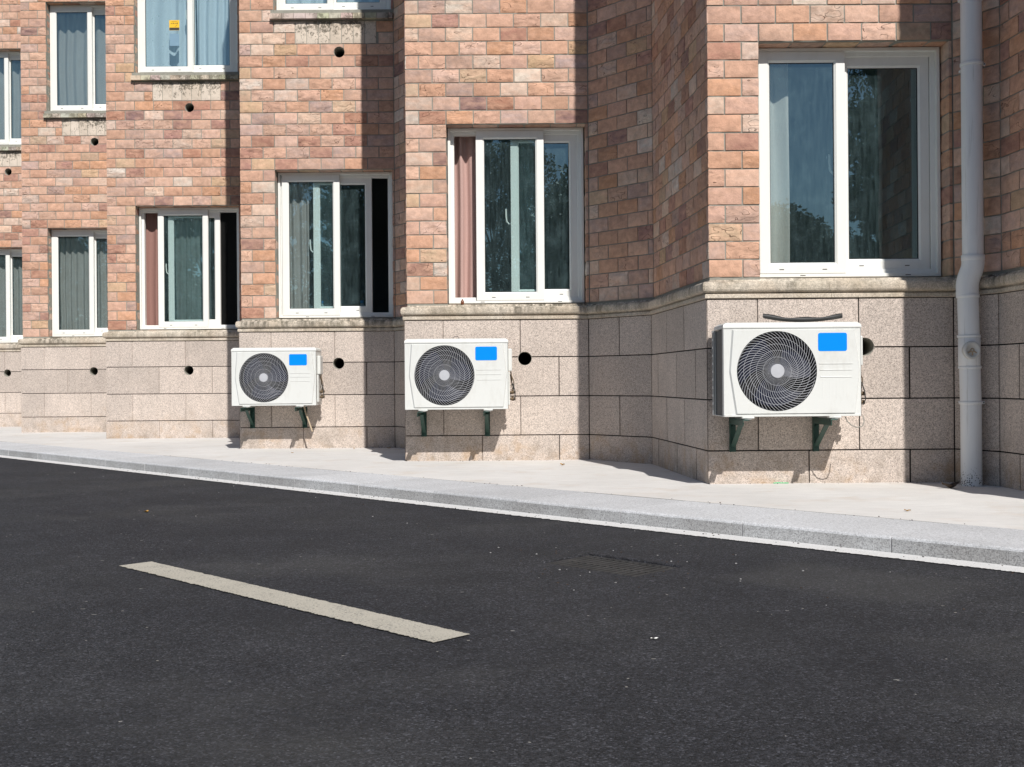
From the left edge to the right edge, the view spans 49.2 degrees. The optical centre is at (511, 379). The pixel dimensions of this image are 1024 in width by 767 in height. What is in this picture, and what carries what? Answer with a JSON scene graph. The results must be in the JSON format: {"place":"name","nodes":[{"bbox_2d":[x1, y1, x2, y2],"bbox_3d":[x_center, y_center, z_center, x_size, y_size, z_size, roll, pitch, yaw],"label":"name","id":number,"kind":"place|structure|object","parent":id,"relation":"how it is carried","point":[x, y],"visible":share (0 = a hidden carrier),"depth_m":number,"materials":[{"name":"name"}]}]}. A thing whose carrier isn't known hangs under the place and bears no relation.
{"place":"outdoors","nodes":[
{"label":"outdoors","id":0,"kind":"place"},
{"bbox_2d":[1,441,948,523],"bbox_3d":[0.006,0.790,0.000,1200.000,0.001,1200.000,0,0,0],"label":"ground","id":1,"kind":"structure","parent":0,"point":[659,498],"depth_m":7.25,"materials":[{"name":"grey concrete"}]},
{"bbox_2d":[0,457,1023,766],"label":"road","id":2,"kind":"structure","parent":0,"point":[756,655],"depth_m":2.96,"materials":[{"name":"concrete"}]},
{"bbox_2d":[120,561,468,641],"bbox_3d":[-0.804,0.699,3.651,1.817,0.001,0.142,0,0,45],"label":"road dash","id":3,"kind":"object","parent":2,"relation":"on","point":[414,629],"visible":1,"depth_m":3.48,"materials":[{"name":"beige paint"}]},
{"bbox_2d":[10,432,1012,609],"bbox_3d":[-1.441,0.673,8.120,3.902,0.073,15.900,0,0,-44],"label":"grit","id":4,"kind":"object","parent":2,"relation":"on","point":[539,515],"visible":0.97,"depth_m":5.63,"materials":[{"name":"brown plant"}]},
{"bbox_2d":[0,441,1023,566],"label":"kerb","id":5,"kind":"structure","parent":2,"relation":"on","point":[996,545],"depth_m":5.56,"materials":[{"name":"grey concrete"}]},
{"bbox_2d":[0,455,1023,572],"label":"edge line","id":6,"kind":"object","parent":2,"relation":"on","point":[855,551],"visible":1,"depth_m":5.30,"materials":[{"name":"paint"}]},
{"bbox_2d":[548,555,675,576],"bbox_3d":[0.371,0.750,4.225,0.460,0.094,0.288,0,0,45],"label":"drain grate","id":7,"kind":"object","parent":2,"relation":"on","point":[614,566],"visible":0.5,"depth_m":4.25,"materials":[{"name":"metal"}]},
{"bbox_2d":[0,427,1023,529],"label":"pavement","id":8,"kind":"structure","parent":0,"point":[987,506],"depth_m":6.91,"materials":[{"name":"concrete"}]},
{"bbox_2d":[0,0,1023,490],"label":"brick building","id":9,"kind":"structure","parent":8,"relation":"on","point":[626,266],"depth_m":8.78,"materials":[{"name":"brick"}]},
{"bbox_2d":[0,51,20,144],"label":"window","id":10,"kind":"structure","parent":9,"relation":"in","point":[9,56],"depth_m":16.61,"materials":[{"name":"white plastic"}]},
{"bbox_2d":[0,58,21,138],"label":"curtain","id":11,"kind":"object","parent":9,"relation":"hanging from","point":[16,99],"visible":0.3,"depth_m":16.78,"materials":[{"name":"beige fabric"}]},
{"bbox_2d":[0,255,22,336],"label":"curtain","id":12,"kind":"object","parent":9,"relation":"hanging from","point":[17,297],"visible":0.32,"depth_m":16.78,"materials":[{"name":"beige fabric"}]},
{"bbox_2d":[0,249,22,342],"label":"window","id":13,"kind":"structure","parent":9,"relation":"in","point":[9,254],"depth_m":16.61,"materials":[{"name":"white plastic"}]},
{"bbox_2d":[50,5,105,110],"bbox_3d":[-5.475,-4.192,14.636,1.099,1.395,0.088,0,0,0],"label":"window","id":14,"kind":"structure","parent":9,"relation":"in","point":[92,11],"depth_m":14.59,"materials":[{"name":"white plastic"}]},
{"bbox_2d":[51,229,107,336],"bbox_3d":[-5.452,-1.265,14.636,1.099,1.395,0.088,0,0,0],"label":"window","id":15,"kind":"structure","parent":9,"relation":"in","point":[92,234],"depth_m":14.59,"materials":[{"name":"white plastic"}]},
{"bbox_2d":[57,13,106,104],"bbox_3d":[-5.487,-4.227,14.783,1.130,1.525,0.065,0,0,0],"label":"curtain","id":16,"kind":"object","parent":9,"relation":"hanging from","point":[72,55],"visible":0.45,"depth_m":14.79,"materials":[{"name":"beige fabric"}]},
{"bbox_2d":[59,237,107,329],"bbox_3d":[-5.629,-1.299,14.778,0.798,1.525,0.072,0,0,0],"label":"curtain","id":17,"kind":"object","parent":9,"relation":"hanging from","point":[74,278],"visible":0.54,"depth_m":14.78,"materials":[{"name":"beige fabric"}]},
{"bbox_2d":[146,213,158,324],"bbox_3d":[-4.157,-1.310,12.987,0.234,1.525,0.053,0,0,0],"label":"curtain","id":18,"kind":"object","parent":9,"relation":"hanging from","point":[152,267],"visible":0.59,"depth_m":12.99,"materials":[{"name":"pink fabric"}]},
{"bbox_2d":[146,0,195,66],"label":"curtain","id":19,"kind":"object","parent":9,"relation":"hanging from","point":[160,50],"visible":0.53,"depth_m":13.03,"materials":[{"name":"blue fabric"}]},
{"bbox_2d":[137,0,237,72],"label":"window","id":20,"kind":"structure","parent":9,"relation":"in","point":[141,4],"depth_m":12.84,"materials":[{"name":"white plastic"}]},
{"bbox_2d":[176,219,200,318],"bbox_3d":[-3.780,-1.313,13.072,0.292,1.525,0.054,0,0,0],"label":"curtain","id":21,"kind":"object","parent":9,"relation":"hanging from","point":[188,282],"visible":0.81,"depth_m":13.06,"materials":[{"name":"beige fabric"}]},
{"bbox_2d":[139,207,239,329],"bbox_3d":[-3.693,-1.279,12.881,1.161,1.395,0.098,0,0,0],"label":"window","id":22,"kind":"structure","parent":9,"relation":"in","point":[204,214],"depth_m":12.87,"materials":[{"name":"white plastic"}]},
{"bbox_2d":[197,0,229,64],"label":"curtain","id":23,"kind":"object","parent":9,"relation":"hanging from","point":[213,29],"visible":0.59,"depth_m":13.03,"materials":[{"name":"blue fabric"}]},
{"bbox_2d":[240,407,254,427],"bbox_3d":[-2.454,0.355,10.401,0.040,0.205,0.400,0,0,0],"label":"support bracket","id":24,"kind":"object","parent":9,"relation":"attached to","point":[251,416],"visible":0.83,"depth_m":10.57,"materials":[{"name":"green metal"}]},
{"bbox_2d":[231,347,324,431],"bbox_3d":[-2.161,0.093,10.408,0.843,0.780,0.339,0,0,0],"label":"air conditioner","id":25,"kind":"object","parent":24,"relation":"on","point":[276,376],"visible":1,"depth_m":10.26,"materials":[{"name":"white metal"}]},
{"bbox_2d":[290,183,308,307],"bbox_3d":[-2.119,-1.326,10.889,0.294,1.525,0.067,0,0,0],"label":"curtain","id":26,"kind":"object","parent":9,"relation":"hanging from","point":[299,245],"visible":0.45,"depth_m":10.89,"materials":[{"name":"beige fabric"}]},
{"bbox_2d":[295,407,306,427],"bbox_3d":[-1.959,0.351,10.401,0.040,0.205,0.400,0,0,0],"label":"support bracket","id":27,"kind":"object","parent":9,"relation":"attached to","point":[302,416],"visible":0.73,"depth_m":10.54,"materials":[{"name":"green metal"}]},
{"bbox_2d":[286,0,378,3],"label":"curtain","id":28,"kind":"object","parent":9,"relation":"hanging from","point":[303,1],"visible":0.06,"depth_m":10.92,"materials":[{"name":"blue fabric"}]},
{"bbox_2d":[276,0,390,9],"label":"window","id":29,"kind":"structure","parent":9,"relation":"in","point":[280,4],"depth_m":10.75,"materials":[{"name":"white plastic"}]},
{"bbox_2d":[278,172,393,318],"bbox_3d":[-1.692,-1.294,10.781,1.101,1.395,0.098,0,0,0],"label":"window","id":30,"kind":"structure","parent":9,"relation":"in","point":[334,179],"depth_m":10.74,"materials":[{"name":"white plastic"}]},
{"bbox_2d":[417,411,426,436],"bbox_3d":[-0.687,0.341,8.565,0.040,0.205,0.400,0,0,0],"label":"support bracket","id":31,"kind":"object","parent":9,"relation":"attached to","point":[423,418],"visible":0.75,"depth_m":8.73,"materials":[{"name":"green metal"}]},
{"bbox_2d":[449,137,476,304],"bbox_3d":[-0.392,-1.340,9.045,0.278,1.525,0.092,0,0,0],"label":"curtain","id":32,"kind":"object","parent":9,"relation":"hanging from","point":[465,221],"visible":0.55,"depth_m":9.03,"materials":[{"name":"fabric"}]},
{"bbox_2d":[483,411,489,435],"bbox_3d":[-0.192,0.338,8.565,0.040,0.205,0.400,0,0,0],"label":"support bracket","id":33,"kind":"object","parent":9,"relation":"attached to","point":[487,422],"visible":0.8,"depth_m":8.68,"materials":[{"name":"green metal"}]},
{"bbox_2d":[404,336,515,411],"bbox_3d":[-0.395,-0.047,8.553,0.843,0.569,0.339,0,0,0],"label":"air conditioner","id":34,"kind":"object","parent":33,"relation":"on","point":[443,374],"visible":1,"depth_m":8.40,"materials":[{"name":"white metal"}]},
{"bbox_2d":[447,127,584,303],"bbox_3d":[0.032,-1.308,8.945,1.080,1.395,0.098,0,0,0],"label":"window","id":35,"kind":"structure","parent":9,"relation":"in","point":[572,136],"depth_m":8.91,"materials":[{"name":"white plastic"}]},
{"bbox_2d":[729,417,749,451],"bbox_3d":[1.314,0.326,6.469,0.040,0.205,0.400,0,0,0],"label":"support bracket","id":36,"kind":"object","parent":9,"relation":"attached to","point":[734,433],"visible":0.94,"depth_m":6.61,"materials":[{"name":"green metal"}]},
{"bbox_2d":[712,322,865,427],"bbox_3d":[1.606,-0.026,6.463,0.843,0.601,0.339,0,0,0],"label":"air conditioner","id":37,"kind":"object","parent":36,"relation":"on","point":[770,369],"visible":1,"depth_m":6.32,"materials":[{"name":"white metal"}]},
{"bbox_2d":[763,313,842,321],"bbox_3d":[1.662,-0.355,6.403,0.460,0.049,0.069,0,0,3],"label":"rubber strip","id":38,"kind":"object","parent":37,"relation":"on","point":[801,319],"visible":0.98,"depth_m":6.38,"materials":[{"name":"black rubber"}]},
{"bbox_2d":[770,64,789,262],"bbox_3d":[1.592,-1.355,6.986,0.266,1.525,0.053,0,0,0],"label":"curtain","id":39,"kind":"object","parent":9,"relation":"hanging from","point":[779,186],"visible":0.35,"depth_m":6.99,"materials":[{"name":"beige fabric"}]},
{"bbox_2d":[812,417,837,451],"bbox_3d":[1.809,0.322,6.469,0.040,0.205,0.400,0,0,0],"label":"support bracket","id":40,"kind":"object","parent":9,"relation":"attached to","point":[817,437],"visible":0.93,"depth_m":6.60,"materials":[{"name":"green metal"}]},
{"bbox_2d":[758,47,940,277],"bbox_3d":[2.044,-1.324,6.849,1.122,1.395,0.098,0,0,0],"label":"window","id":41,"kind":"structure","parent":9,"relation":"in","point":[926,60],"depth_m":6.81,"materials":[{"name":"white plastic"}]},
{"bbox_2d":[956,0,984,486],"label":"drainpipe","id":42,"kind":"object","parent":9,"relation":"attached to","point":[969,275],"visible":0.99,"depth_m":6.42,"materials":[{"name":"grey plastic"}]},
{"bbox_2d":[941,481,958,487],"bbox_3d":[2.472,0.589,6.308,0.115,0.046,0.048,0,0,-17],"label":"dead leaf","id":43,"kind":"object","parent":8,"relation":"on","point":[952,485],"visible":1,"depth_m":6.30,"materials":[{"name":"brown plant"}]}
]}

